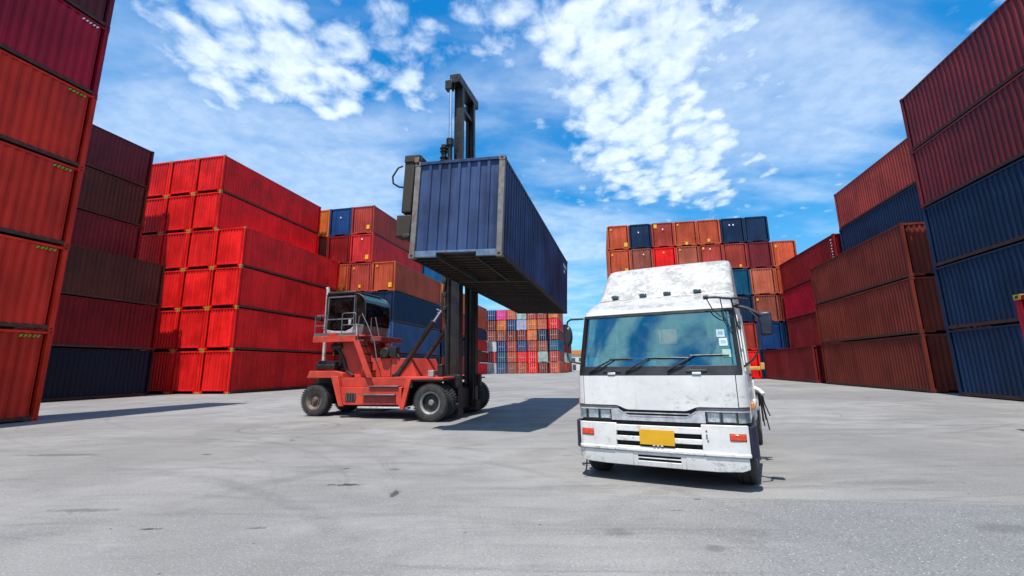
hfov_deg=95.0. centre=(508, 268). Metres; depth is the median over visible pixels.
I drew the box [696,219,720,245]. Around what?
shipping container
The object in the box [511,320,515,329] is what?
door
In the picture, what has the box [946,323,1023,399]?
shipping container
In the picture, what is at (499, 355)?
door
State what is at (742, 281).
shipping container
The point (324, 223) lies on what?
shipping container
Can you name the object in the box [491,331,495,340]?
door
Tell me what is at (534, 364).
door
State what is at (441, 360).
shipping container
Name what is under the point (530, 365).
door
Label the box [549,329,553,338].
door
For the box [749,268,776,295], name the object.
shipping container
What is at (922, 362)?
shipping container
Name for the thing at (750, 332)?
shipping container
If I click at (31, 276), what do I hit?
shipping container
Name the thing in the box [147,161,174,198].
shipping container
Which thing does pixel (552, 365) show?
door
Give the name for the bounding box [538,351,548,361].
shipping container
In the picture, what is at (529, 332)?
door
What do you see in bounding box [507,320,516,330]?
shipping container
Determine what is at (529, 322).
door
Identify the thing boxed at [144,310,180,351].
shipping container
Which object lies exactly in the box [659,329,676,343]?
shipping container
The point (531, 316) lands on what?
shipping container
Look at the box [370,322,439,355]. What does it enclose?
shipping container
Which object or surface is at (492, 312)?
door
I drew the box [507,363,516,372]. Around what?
shipping container
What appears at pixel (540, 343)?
door
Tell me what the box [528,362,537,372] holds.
shipping container
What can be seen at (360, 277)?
shipping container
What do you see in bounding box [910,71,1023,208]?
shipping container
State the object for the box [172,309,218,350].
shipping container
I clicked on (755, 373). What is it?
shipping container
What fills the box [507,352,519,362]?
shipping container
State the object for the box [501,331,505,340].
door
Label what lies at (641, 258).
shipping container
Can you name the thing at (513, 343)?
door
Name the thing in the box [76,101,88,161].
door
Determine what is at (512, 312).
door
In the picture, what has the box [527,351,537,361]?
shipping container
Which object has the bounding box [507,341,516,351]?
shipping container
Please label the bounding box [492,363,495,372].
door
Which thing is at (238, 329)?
shipping container
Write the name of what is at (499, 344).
door
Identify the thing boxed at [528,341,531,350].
door
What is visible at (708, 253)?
shipping container
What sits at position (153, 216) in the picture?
shipping container
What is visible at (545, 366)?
door
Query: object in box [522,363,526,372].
door
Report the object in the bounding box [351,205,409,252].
shipping container
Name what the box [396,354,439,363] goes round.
shipping container
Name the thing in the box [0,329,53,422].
shipping container
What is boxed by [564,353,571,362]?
shipping container
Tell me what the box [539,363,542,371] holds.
door
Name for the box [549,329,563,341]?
shipping container
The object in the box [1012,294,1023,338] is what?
shipping container
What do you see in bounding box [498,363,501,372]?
door
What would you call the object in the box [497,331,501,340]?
door
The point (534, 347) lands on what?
door
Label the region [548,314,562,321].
shipping container
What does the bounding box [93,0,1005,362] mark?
sky
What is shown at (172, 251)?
shipping container
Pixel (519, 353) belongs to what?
door
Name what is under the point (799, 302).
shipping container
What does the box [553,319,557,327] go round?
door
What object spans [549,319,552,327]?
door
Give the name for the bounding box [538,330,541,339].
door
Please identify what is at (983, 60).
shipping container
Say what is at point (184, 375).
shipping container
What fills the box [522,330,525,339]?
door
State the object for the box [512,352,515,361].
door
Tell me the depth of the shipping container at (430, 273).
61.02 m
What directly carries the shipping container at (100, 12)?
on the shipping container at (62, 40)
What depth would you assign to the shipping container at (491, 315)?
117.89 m
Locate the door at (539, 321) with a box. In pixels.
[538,319,541,328]
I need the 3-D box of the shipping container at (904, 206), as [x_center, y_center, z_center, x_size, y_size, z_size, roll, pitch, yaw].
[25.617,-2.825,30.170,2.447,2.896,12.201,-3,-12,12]
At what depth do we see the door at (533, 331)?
114.60 m
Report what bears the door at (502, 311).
in the shipping container at (501, 314)
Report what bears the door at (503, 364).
in the shipping container at (501, 367)
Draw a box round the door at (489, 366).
[487,363,491,372]
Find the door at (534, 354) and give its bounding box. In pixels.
[532,352,536,361]
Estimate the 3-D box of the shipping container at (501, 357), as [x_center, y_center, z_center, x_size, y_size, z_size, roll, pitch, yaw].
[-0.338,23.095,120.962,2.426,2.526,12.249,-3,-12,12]
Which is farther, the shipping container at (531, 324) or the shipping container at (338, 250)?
the shipping container at (531, 324)
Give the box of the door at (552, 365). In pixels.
[550,362,554,371]
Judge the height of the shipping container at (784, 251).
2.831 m
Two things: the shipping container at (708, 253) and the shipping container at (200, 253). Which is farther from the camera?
the shipping container at (708, 253)
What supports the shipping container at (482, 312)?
on the shipping container at (482, 323)
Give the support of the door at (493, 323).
in the shipping container at (491, 325)
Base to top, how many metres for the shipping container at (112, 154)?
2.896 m
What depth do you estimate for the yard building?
186.53 m
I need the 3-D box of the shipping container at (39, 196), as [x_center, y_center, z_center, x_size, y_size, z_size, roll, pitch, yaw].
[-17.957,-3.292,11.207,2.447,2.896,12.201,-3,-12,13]
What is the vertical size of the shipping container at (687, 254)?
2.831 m
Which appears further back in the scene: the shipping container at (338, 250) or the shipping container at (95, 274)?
the shipping container at (338, 250)
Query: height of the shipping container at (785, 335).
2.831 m
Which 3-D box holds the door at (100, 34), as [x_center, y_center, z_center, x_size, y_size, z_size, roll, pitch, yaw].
[-16.171,-7.846,18.105,1.053,2.561,0.050,-3,-12,13]
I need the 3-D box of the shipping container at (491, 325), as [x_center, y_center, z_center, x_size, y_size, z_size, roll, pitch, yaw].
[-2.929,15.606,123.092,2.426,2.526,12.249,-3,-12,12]
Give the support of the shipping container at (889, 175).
on the shipping container at (904, 206)
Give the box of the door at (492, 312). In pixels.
[491,311,495,319]
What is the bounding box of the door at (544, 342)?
[543,341,546,349]
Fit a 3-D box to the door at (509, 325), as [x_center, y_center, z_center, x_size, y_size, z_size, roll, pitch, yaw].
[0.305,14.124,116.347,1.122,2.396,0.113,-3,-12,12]
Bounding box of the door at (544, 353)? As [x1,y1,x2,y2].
[543,352,546,360]
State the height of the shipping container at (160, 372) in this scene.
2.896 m
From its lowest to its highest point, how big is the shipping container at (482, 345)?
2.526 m
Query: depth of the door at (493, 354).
115.52 m
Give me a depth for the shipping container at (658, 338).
51.20 m
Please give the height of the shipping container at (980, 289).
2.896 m
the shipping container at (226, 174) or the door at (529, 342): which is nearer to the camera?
the shipping container at (226, 174)
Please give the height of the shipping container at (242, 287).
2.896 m
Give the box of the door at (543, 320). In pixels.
[542,319,545,328]
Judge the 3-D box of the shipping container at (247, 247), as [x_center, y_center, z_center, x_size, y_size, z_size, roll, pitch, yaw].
[-18.694,-0.300,39.415,2.447,2.896,12.201,-3,-12,12]
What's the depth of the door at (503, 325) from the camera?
116.66 m
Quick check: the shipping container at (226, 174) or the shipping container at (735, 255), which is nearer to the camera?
the shipping container at (226, 174)
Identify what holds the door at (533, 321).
in the shipping container at (531, 324)
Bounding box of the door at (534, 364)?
[533,363,536,371]
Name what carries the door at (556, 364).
in the shipping container at (557, 367)
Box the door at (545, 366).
[543,363,547,372]
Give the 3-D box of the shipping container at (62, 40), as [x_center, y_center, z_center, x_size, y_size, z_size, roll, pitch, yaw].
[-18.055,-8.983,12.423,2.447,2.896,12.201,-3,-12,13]
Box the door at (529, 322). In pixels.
[527,320,531,328]
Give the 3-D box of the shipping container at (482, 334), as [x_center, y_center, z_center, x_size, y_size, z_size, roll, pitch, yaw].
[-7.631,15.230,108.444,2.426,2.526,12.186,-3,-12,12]
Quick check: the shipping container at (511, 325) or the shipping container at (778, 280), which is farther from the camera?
the shipping container at (511, 325)
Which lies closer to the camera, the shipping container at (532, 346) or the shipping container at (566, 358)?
the shipping container at (532, 346)
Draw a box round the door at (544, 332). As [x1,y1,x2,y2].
[542,330,546,339]
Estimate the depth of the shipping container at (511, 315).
116.85 m
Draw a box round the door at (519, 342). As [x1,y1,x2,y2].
[518,341,521,350]
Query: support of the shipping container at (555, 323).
on the shipping container at (556, 334)
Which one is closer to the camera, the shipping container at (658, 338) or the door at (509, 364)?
the shipping container at (658, 338)
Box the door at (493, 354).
[492,352,495,361]
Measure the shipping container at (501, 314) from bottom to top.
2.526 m
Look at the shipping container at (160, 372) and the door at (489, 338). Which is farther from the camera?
the door at (489, 338)
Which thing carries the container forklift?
on the ground
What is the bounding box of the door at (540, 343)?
[538,341,542,349]
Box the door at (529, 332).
[528,330,531,339]
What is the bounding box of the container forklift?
[301,73,489,421]
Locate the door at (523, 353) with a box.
[522,352,525,361]
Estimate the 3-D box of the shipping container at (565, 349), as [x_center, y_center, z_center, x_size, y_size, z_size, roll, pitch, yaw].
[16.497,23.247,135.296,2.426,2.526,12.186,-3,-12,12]
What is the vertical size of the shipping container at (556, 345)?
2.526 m
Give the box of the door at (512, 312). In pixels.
[511,310,514,318]
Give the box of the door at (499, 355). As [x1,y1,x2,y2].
[497,352,501,361]
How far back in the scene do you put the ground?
5.78 m
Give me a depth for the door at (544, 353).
113.00 m
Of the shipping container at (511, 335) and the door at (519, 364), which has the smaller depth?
the door at (519, 364)
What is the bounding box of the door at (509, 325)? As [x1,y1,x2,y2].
[507,321,511,329]
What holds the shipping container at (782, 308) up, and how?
on the shipping container at (785, 335)
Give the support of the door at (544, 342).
in the shipping container at (543, 345)
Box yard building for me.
[566,350,580,369]
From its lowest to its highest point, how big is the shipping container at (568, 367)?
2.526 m
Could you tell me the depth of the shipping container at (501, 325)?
116.84 m
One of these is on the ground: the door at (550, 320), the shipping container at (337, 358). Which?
the shipping container at (337, 358)
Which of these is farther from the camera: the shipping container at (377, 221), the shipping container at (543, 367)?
the shipping container at (543, 367)
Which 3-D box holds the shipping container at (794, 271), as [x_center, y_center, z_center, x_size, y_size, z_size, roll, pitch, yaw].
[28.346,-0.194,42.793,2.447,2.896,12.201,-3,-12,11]
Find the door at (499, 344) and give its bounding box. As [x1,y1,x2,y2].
[497,342,501,351]
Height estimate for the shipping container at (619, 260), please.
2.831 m
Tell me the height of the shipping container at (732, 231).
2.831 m
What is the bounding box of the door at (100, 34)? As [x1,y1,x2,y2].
[90,34,100,89]
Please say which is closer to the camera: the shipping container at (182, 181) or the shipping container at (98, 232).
the shipping container at (98, 232)
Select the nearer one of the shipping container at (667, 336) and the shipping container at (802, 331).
the shipping container at (802, 331)
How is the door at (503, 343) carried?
in the shipping container at (501, 346)
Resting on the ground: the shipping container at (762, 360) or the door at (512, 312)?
the shipping container at (762, 360)
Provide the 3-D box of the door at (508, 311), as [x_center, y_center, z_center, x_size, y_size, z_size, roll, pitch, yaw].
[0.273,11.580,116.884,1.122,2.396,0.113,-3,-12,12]
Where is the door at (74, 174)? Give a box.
[61,174,74,240]
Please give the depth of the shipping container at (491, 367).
115.13 m
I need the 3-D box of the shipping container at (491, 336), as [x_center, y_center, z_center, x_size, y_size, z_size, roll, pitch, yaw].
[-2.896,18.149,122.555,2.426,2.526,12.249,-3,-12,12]
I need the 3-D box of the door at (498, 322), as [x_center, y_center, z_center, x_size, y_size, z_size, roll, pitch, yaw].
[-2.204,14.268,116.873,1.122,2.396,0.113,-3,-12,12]
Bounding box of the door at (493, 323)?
[491,321,495,330]
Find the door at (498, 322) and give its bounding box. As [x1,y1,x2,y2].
[497,321,500,329]
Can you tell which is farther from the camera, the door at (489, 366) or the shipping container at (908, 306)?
the door at (489, 366)
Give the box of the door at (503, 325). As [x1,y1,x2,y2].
[501,321,505,329]
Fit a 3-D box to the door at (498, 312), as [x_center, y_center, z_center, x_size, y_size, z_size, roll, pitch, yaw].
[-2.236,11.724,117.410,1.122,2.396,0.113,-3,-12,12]
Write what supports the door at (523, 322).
in the shipping container at (521, 324)
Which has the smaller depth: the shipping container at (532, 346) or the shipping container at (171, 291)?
the shipping container at (171, 291)
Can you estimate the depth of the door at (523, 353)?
114.04 m
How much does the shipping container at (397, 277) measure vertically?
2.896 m
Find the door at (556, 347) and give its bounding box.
[554,340,558,349]
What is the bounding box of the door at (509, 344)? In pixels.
[507,341,511,350]
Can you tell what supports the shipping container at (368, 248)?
on the shipping container at (360, 277)
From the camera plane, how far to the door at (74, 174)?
16.79 m
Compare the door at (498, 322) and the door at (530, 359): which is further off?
the door at (498, 322)
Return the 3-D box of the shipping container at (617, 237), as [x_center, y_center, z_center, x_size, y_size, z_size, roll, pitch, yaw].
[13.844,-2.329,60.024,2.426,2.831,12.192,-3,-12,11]
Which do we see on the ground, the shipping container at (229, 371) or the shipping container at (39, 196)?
the shipping container at (229, 371)
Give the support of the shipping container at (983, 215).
on the shipping container at (980, 289)
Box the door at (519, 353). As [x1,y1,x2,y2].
[518,352,521,361]
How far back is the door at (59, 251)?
16.19 m
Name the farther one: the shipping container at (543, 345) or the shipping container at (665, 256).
the shipping container at (543, 345)
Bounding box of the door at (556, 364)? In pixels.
[555,363,558,371]
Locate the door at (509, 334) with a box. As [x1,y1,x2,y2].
[507,331,511,340]
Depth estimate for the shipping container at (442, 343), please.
56.59 m
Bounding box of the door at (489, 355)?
[487,353,491,361]
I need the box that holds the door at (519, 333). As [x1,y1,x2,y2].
[517,331,521,339]
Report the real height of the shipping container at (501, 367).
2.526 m
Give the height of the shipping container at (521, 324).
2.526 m
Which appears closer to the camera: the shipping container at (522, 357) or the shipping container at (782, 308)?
the shipping container at (782, 308)
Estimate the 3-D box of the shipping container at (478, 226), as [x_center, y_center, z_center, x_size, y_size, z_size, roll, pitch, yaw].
[0.200,-0.269,16.483,2.302,2.436,11.471,-1,-12,14]
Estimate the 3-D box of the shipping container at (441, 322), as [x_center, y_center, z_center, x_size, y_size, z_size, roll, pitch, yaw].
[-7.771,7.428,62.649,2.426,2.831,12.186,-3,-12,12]
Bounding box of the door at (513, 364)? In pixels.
[512,363,515,372]
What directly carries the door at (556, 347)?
in the shipping container at (556, 345)
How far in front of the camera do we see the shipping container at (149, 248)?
35.17 m
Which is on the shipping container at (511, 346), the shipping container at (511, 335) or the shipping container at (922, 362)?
the shipping container at (511, 335)
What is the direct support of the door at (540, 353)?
in the shipping container at (543, 356)
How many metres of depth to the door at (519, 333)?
115.33 m
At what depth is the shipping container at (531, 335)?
114.73 m
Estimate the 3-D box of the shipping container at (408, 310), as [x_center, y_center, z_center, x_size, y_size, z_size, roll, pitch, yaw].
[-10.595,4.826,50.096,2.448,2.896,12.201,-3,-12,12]
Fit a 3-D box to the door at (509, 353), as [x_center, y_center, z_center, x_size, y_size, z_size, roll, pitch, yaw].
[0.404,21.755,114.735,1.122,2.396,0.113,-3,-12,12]
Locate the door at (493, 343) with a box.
[492,342,495,351]
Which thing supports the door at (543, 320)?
in the shipping container at (542, 324)
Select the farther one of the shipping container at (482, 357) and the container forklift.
the shipping container at (482, 357)
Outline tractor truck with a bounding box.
[564,261,773,483]
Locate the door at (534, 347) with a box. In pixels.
[532,341,536,350]
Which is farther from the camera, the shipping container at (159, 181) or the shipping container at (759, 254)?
the shipping container at (759, 254)
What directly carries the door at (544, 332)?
in the shipping container at (542, 334)
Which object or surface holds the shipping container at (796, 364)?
on the ground
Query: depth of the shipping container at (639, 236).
53.80 m
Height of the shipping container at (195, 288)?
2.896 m
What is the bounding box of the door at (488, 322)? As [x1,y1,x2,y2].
[487,321,490,330]
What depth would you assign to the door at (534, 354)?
113.51 m
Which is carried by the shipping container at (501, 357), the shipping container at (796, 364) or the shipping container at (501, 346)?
the shipping container at (501, 346)
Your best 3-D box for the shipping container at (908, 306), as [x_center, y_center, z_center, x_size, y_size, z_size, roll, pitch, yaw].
[23.274,3.010,29.490,2.447,2.896,12.201,-3,-12,12]
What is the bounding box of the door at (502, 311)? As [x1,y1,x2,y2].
[501,310,504,318]
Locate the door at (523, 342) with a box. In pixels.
[522,341,525,350]
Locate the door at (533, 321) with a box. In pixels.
[532,319,535,328]
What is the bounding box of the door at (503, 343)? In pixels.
[502,342,505,350]
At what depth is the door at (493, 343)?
116.09 m
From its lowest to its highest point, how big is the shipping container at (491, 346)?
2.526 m
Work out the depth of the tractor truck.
6.43 m
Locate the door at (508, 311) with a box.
[507,310,510,318]
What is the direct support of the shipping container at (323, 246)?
on the shipping container
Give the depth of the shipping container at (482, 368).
108.51 m
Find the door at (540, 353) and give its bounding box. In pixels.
[538,352,542,360]
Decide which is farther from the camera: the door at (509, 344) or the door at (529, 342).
the door at (509, 344)
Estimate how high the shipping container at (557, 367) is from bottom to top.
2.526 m
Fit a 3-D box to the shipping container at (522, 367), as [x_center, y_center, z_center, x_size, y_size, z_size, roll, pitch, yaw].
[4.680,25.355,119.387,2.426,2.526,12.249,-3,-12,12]
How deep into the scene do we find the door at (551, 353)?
111.89 m
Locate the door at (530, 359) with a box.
[528,352,532,361]
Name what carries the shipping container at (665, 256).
on the shipping container
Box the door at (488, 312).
[487,311,490,319]
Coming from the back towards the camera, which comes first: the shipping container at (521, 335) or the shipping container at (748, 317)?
the shipping container at (521, 335)
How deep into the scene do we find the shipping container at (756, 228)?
51.53 m
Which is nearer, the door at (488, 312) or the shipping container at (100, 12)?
the shipping container at (100, 12)
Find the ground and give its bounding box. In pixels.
[0,370,1023,575]
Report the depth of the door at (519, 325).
115.83 m
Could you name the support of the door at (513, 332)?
in the shipping container at (511, 335)
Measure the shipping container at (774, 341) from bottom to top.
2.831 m
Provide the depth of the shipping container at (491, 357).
115.69 m
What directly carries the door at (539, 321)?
in the shipping container at (542, 324)
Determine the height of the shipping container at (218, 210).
2.896 m
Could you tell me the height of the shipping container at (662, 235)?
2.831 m
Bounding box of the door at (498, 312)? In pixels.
[497,310,500,319]
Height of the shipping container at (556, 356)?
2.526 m
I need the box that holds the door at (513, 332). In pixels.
[511,331,515,340]
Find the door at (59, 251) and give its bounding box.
[45,251,59,324]
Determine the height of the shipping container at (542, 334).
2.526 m
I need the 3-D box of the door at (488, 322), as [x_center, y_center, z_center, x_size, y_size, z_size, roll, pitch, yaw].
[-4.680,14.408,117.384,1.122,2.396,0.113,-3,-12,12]
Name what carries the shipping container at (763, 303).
on the shipping container at (774, 341)
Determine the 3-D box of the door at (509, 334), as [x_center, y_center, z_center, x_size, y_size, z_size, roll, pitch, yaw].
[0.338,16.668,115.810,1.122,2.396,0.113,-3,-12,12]
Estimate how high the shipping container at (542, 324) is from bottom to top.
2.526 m
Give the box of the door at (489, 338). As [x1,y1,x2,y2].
[487,331,491,340]
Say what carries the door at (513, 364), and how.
in the shipping container at (511, 367)
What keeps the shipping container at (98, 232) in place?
on the shipping container
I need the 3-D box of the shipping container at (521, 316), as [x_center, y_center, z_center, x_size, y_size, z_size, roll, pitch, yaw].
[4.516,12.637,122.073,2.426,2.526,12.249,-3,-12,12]
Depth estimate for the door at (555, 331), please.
112.76 m
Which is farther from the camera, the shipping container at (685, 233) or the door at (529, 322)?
the door at (529, 322)
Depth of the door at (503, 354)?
115.06 m
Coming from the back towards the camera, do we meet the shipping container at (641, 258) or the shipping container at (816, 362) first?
the shipping container at (641, 258)
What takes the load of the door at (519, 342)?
in the shipping container at (521, 346)
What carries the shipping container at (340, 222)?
on the shipping container at (338, 250)
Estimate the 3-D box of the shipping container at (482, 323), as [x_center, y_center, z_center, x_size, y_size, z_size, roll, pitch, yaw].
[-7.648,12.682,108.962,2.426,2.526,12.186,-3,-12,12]
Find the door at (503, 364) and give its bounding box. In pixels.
[502,363,505,372]
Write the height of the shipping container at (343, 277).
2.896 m
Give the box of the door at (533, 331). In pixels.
[532,330,535,339]
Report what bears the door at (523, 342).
in the shipping container at (521, 346)
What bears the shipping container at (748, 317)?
on the shipping container at (750, 332)
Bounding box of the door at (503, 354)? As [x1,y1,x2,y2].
[502,352,505,361]
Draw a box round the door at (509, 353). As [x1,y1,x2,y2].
[508,352,511,361]
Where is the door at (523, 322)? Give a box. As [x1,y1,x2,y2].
[521,320,525,329]
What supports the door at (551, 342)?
in the shipping container at (556, 345)
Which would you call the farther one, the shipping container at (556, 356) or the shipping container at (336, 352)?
the shipping container at (556, 356)
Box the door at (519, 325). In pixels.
[517,320,521,329]
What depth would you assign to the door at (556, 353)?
111.67 m
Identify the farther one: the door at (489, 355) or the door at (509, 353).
the door at (489, 355)
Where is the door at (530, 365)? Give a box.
[528,363,532,372]
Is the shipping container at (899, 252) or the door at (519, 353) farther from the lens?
the door at (519, 353)
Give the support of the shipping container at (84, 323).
on the shipping container at (74, 373)
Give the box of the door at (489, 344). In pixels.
[487,342,491,351]
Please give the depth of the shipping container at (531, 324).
115.25 m
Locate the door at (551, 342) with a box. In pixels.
[550,340,553,349]
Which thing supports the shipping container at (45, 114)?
on the shipping container at (39, 196)
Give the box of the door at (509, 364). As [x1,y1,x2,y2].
[508,363,511,372]
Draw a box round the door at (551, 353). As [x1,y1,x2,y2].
[550,351,554,360]
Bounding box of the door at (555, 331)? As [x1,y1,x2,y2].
[554,329,557,338]
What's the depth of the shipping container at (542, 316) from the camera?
115.17 m
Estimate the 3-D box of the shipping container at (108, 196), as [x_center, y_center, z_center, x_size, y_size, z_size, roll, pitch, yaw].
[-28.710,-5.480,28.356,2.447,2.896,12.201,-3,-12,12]
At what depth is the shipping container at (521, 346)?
114.70 m
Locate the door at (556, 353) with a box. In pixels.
[554,351,558,360]
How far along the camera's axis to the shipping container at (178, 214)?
35.25 m
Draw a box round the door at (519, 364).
[518,363,521,372]
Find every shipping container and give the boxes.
[0,0,109,96]
[0,49,97,169]
[0,140,83,246]
[0,234,68,330]
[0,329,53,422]
[16,294,160,349]
[41,348,153,400]
[60,244,165,306]
[63,0,114,29]
[70,209,142,258]
[77,166,148,226]
[85,124,154,188]
[138,234,160,262]
[142,197,168,235]
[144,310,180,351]
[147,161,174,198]
[148,351,175,393]
[153,270,185,310]
[157,231,191,270]
[161,194,195,233]
[166,158,199,196]
[167,351,205,393]
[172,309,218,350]
[178,268,214,309]
[183,229,219,269]
[188,191,318,253]
[193,155,320,234]
[197,350,333,393]
[202,307,334,353]
[207,266,334,320]
[212,226,339,291]
[315,209,329,237]
[318,237,327,256]
[320,342,339,354]
[327,235,350,264]
[328,207,351,236]
[332,264,348,291]
[334,355,341,360]
[348,262,371,292]
[349,233,421,272]
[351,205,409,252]
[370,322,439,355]
[371,261,440,305]
[371,291,439,330]
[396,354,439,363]
[408,155,567,313]
[422,265,443,283]
[431,332,463,356]
[437,308,464,335]
[439,356,463,374]
[440,284,464,314]
[463,351,486,362]
[478,305,486,318]
[478,317,486,329]
[478,328,486,340]
[478,339,486,351]
[478,363,486,373]
[487,310,496,320]
[487,321,496,330]
[487,331,497,341]
[487,342,496,351]
[487,352,496,362]
[487,363,496,373]
[497,310,506,320]
[497,320,506,330]
[497,331,506,341]
[497,341,506,351]
[497,352,506,362]
[497,363,506,373]
[506,310,516,319]
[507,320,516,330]
[507,330,516,340]
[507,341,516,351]
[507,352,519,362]
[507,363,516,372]
[517,313,526,319]
[517,320,526,329]
[517,330,526,340]
[517,341,527,351]
[517,352,528,362]
[517,363,527,372]
[527,314,536,319]
[527,319,536,329]
[527,330,537,340]
[527,341,537,351]
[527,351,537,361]
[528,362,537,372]
[537,314,548,318]
[537,319,548,329]
[537,330,548,340]
[538,340,548,350]
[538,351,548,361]
[538,362,549,372]
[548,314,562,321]
[548,318,562,331]
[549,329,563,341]
[549,340,563,351]
[549,351,564,361]
[550,362,564,372]
[564,343,571,353]
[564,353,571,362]
[565,363,571,371]
[606,225,629,263]
[607,250,630,279]
[628,224,651,249]
[630,248,653,269]
[650,222,674,248]
[652,247,676,266]
[657,330,659,343]
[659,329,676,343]
[673,221,697,246]
[675,246,699,264]
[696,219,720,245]
[699,244,723,261]
[719,218,745,244]
[722,243,748,269]
[732,269,751,295]
[737,295,754,322]
[743,216,769,242]
[743,323,757,350]
[745,241,772,268]
[748,351,761,377]
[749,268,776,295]
[752,322,783,350]
[753,295,780,322]
[759,351,766,377]
[763,345,825,382]
[770,240,796,267]
[774,267,782,294]
[777,294,786,321]
[779,233,842,291]
[780,322,789,347]
[783,281,815,320]
[787,314,841,347]
[809,222,934,305]
[814,348,818,377]
[815,276,976,343]
[820,333,957,392]
[834,138,915,229]
[839,184,923,251]
[899,0,1023,152]
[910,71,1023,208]
[922,157,1023,267]
[933,241,1023,329]
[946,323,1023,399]
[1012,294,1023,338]
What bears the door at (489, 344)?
in the shipping container at (491, 346)
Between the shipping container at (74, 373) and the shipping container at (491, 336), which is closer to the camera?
the shipping container at (74, 373)
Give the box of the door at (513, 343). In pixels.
[512,341,515,350]
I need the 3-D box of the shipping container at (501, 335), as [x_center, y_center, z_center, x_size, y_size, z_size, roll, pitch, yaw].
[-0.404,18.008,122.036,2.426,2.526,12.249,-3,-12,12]

